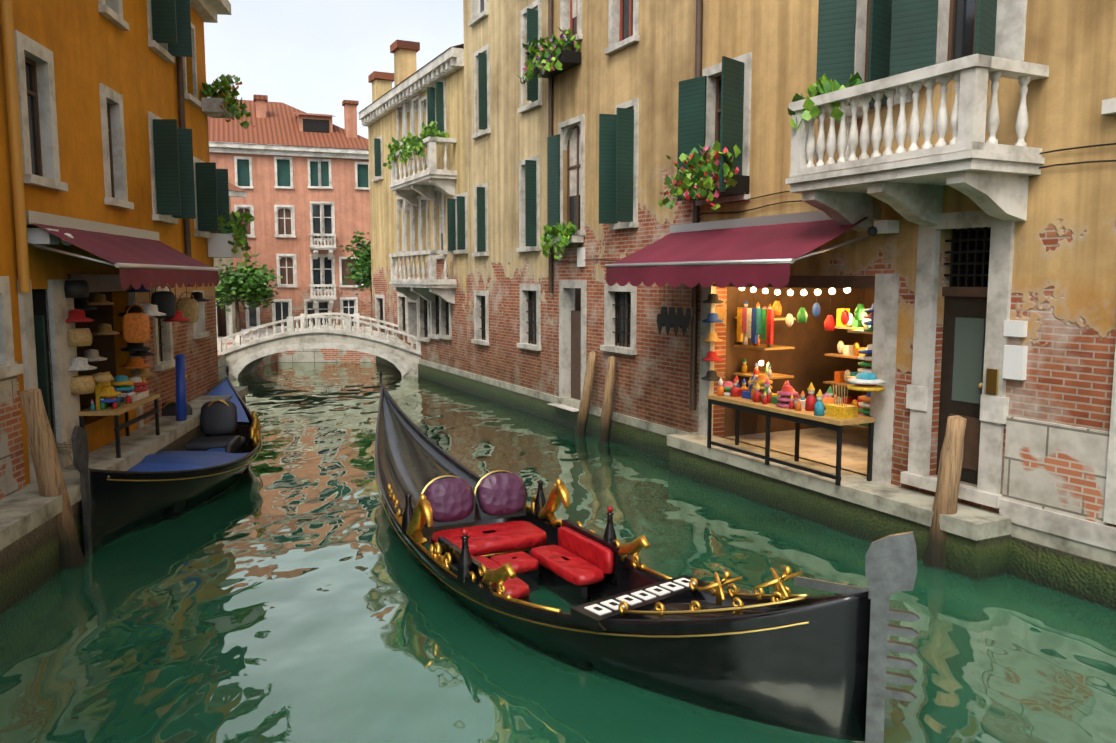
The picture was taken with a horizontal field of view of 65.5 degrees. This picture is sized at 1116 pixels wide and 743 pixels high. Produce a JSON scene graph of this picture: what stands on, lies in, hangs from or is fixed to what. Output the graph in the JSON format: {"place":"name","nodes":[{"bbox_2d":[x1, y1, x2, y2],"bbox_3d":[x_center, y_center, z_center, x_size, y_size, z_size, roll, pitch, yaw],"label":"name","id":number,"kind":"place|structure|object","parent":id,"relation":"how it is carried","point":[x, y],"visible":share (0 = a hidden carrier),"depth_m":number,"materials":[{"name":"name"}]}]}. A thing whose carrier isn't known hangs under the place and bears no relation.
{"place":"outdoors","nodes":[
{"label":"outdoors","id":0,"kind":"place"},
{"bbox_2d":[204,0,463,144],"label":"sky","id":1,"kind":"structure","parent":0,"point":[308,56],"materials":[{"name":"white"}]},
{"bbox_2d":[0,362,1115,742],"bbox_3d":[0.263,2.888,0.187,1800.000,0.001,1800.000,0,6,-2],"label":"water","id":2,"kind":"structure","parent":0,"point":[286,588],"depth_m":7.36,"materials":[{"name":"teal liquid"}]},
{"bbox_2d":[19,388,85,568],"bbox_3d":[-5.031,1.182,8.687,0.508,2.066,0.271,-3,7,-23],"label":"pole","id":3,"kind":"object","parent":2,"relation":"in","point":[46,460],"visible":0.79,"depth_m":8.56,"materials":[{"name":"brown wood"}]},
{"bbox_2d":[0,0,218,615],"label":"building","id":4,"kind":"structure","parent":2,"relation":"in","point":[83,261],"depth_m":9.99,"materials":[{"name":"orange paint"}]},
{"bbox_2d":[56,439,109,477],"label":"mooring ropes","id":5,"kind":"object","parent":4,"relation":"on","point":[69,447],"visible":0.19,"depth_m":9.75,"materials":[{"name":"brown"}]},
{"bbox_2d":[71,365,261,553],"bbox_3d":[-5.485,0.887,13.027,2.360,1.522,8.273,0,6,-2],"label":"gondola","id":6,"kind":"object","parent":2,"relation":"in","point":[214,462],"visible":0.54,"depth_m":10.66,"materials":[{"name":"black wood"}]},
{"bbox_2d":[122,0,259,450],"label":"building","id":7,"kind":"structure","parent":2,"relation":"in","point":[180,193],"depth_m":14.16,"materials":[{"name":"orange paint"}]},
{"bbox_2d":[175,354,186,420],"bbox_3d":[-5.717,0.312,13.153,0.153,1.164,0.176,6,8,43],"label":"blue pole","id":8,"kind":"object","parent":7,"relation":"on","point":[181,377],"visible":0.9,"depth_m":13.10,"materials":[{"name":"blue"}]},
{"bbox_2d":[218,326,375,380],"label":"quay","id":9,"kind":"structure","parent":2,"relation":"in","point":[321,355],"depth_m":30.07,"materials":[{"name":"stone"}]},
{"bbox_2d":[214,182,247,337],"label":"building","id":10,"kind":"structure","parent":9,"relation":"on","point":[225,323],"depth_m":32.38,"materials":[{"name":"white"}]},
{"bbox_2d":[215,258,282,332],"bbox_3d":[-10.431,-2.368,28.933,2.218,2.939,2.673,3,7,23],"label":"tree","id":11,"kind":"object","parent":9,"relation":"on","point":[247,285],"visible":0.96,"depth_m":28.68,"materials":[{"name":"green plant"}]},
{"bbox_2d":[208,94,370,328],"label":"pink building","id":12,"kind":"structure","parent":9,"relation":"on","point":[302,178],"depth_m":38.50,"materials":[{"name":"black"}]},
{"bbox_2d":[340,231,372,328],"bbox_3d":[-6.948,-3.306,32.316,2.348,4.079,1.998,-3,7,-26],"label":"tree","id":13,"kind":"object","parent":9,"relation":"on","point":[360,270],"visible":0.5,"depth_m":31.85,"materials":[{"name":"green plant"}]},
{"bbox_2d":[217,312,420,378],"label":"bridge","id":14,"kind":"structure","parent":2,"relation":"in","point":[244,359],"depth_m":25.38,"materials":[{"name":"stone"}]},
{"bbox_2d":[359,40,467,391],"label":"building","id":15,"kind":"structure","parent":2,"relation":"on","point":[413,120],"depth_m":24.38,"materials":[{"name":"beige paint"}]},
{"bbox_2d":[463,0,553,419],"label":"building","id":16,"kind":"structure","parent":2,"relation":"on","point":[510,330],"depth_m":19.41,"materials":[{"name":"beige paint"}]},
{"bbox_2d":[574,351,597,437],"bbox_3d":[0.493,0.520,15.851,0.456,1.789,0.209,0,6,-2],"label":"pole","id":17,"kind":"object","parent":2,"relation":"in","point":[582,420],"visible":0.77,"depth_m":15.77,"materials":[{"name":"brown wood"}]},
{"bbox_2d":[597,356,616,443],"bbox_3d":[0.860,0.593,15.296,0.350,1.742,0.209,0,6,-2],"label":"pole","id":18,"kind":"object","parent":2,"relation":"in","point":[605,427],"visible":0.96,"depth_m":15.22,"materials":[{"name":"brown wood"}]},
{"bbox_2d":[517,0,705,459],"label":"building","id":19,"kind":"structure","parent":2,"relation":"on","point":[614,72],"depth_m":14.96,"materials":[{"name":"paint"}]},
{"bbox_2d":[374,370,919,742],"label":"gondola","id":20,"kind":"object","parent":2,"relation":"on","point":[500,549],"visible":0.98,"depth_m":6.10,"materials":[{"name":"black wood"}]},
{"bbox_2d":[605,0,1115,609],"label":"building","id":21,"kind":"structure","parent":2,"relation":"on","point":[893,250],"depth_m":9.27,"materials":[{"name":"paint"}]},
{"bbox_2d":[923,415,966,568],"bbox_3d":[3.879,1.295,8.732,0.339,1.745,0.271,0,6,-2],"label":"pole","id":22,"kind":"object","parent":2,"relation":"in","point":[948,478],"visible":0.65,"depth_m":8.62,"materials":[{"name":"brown wood"}]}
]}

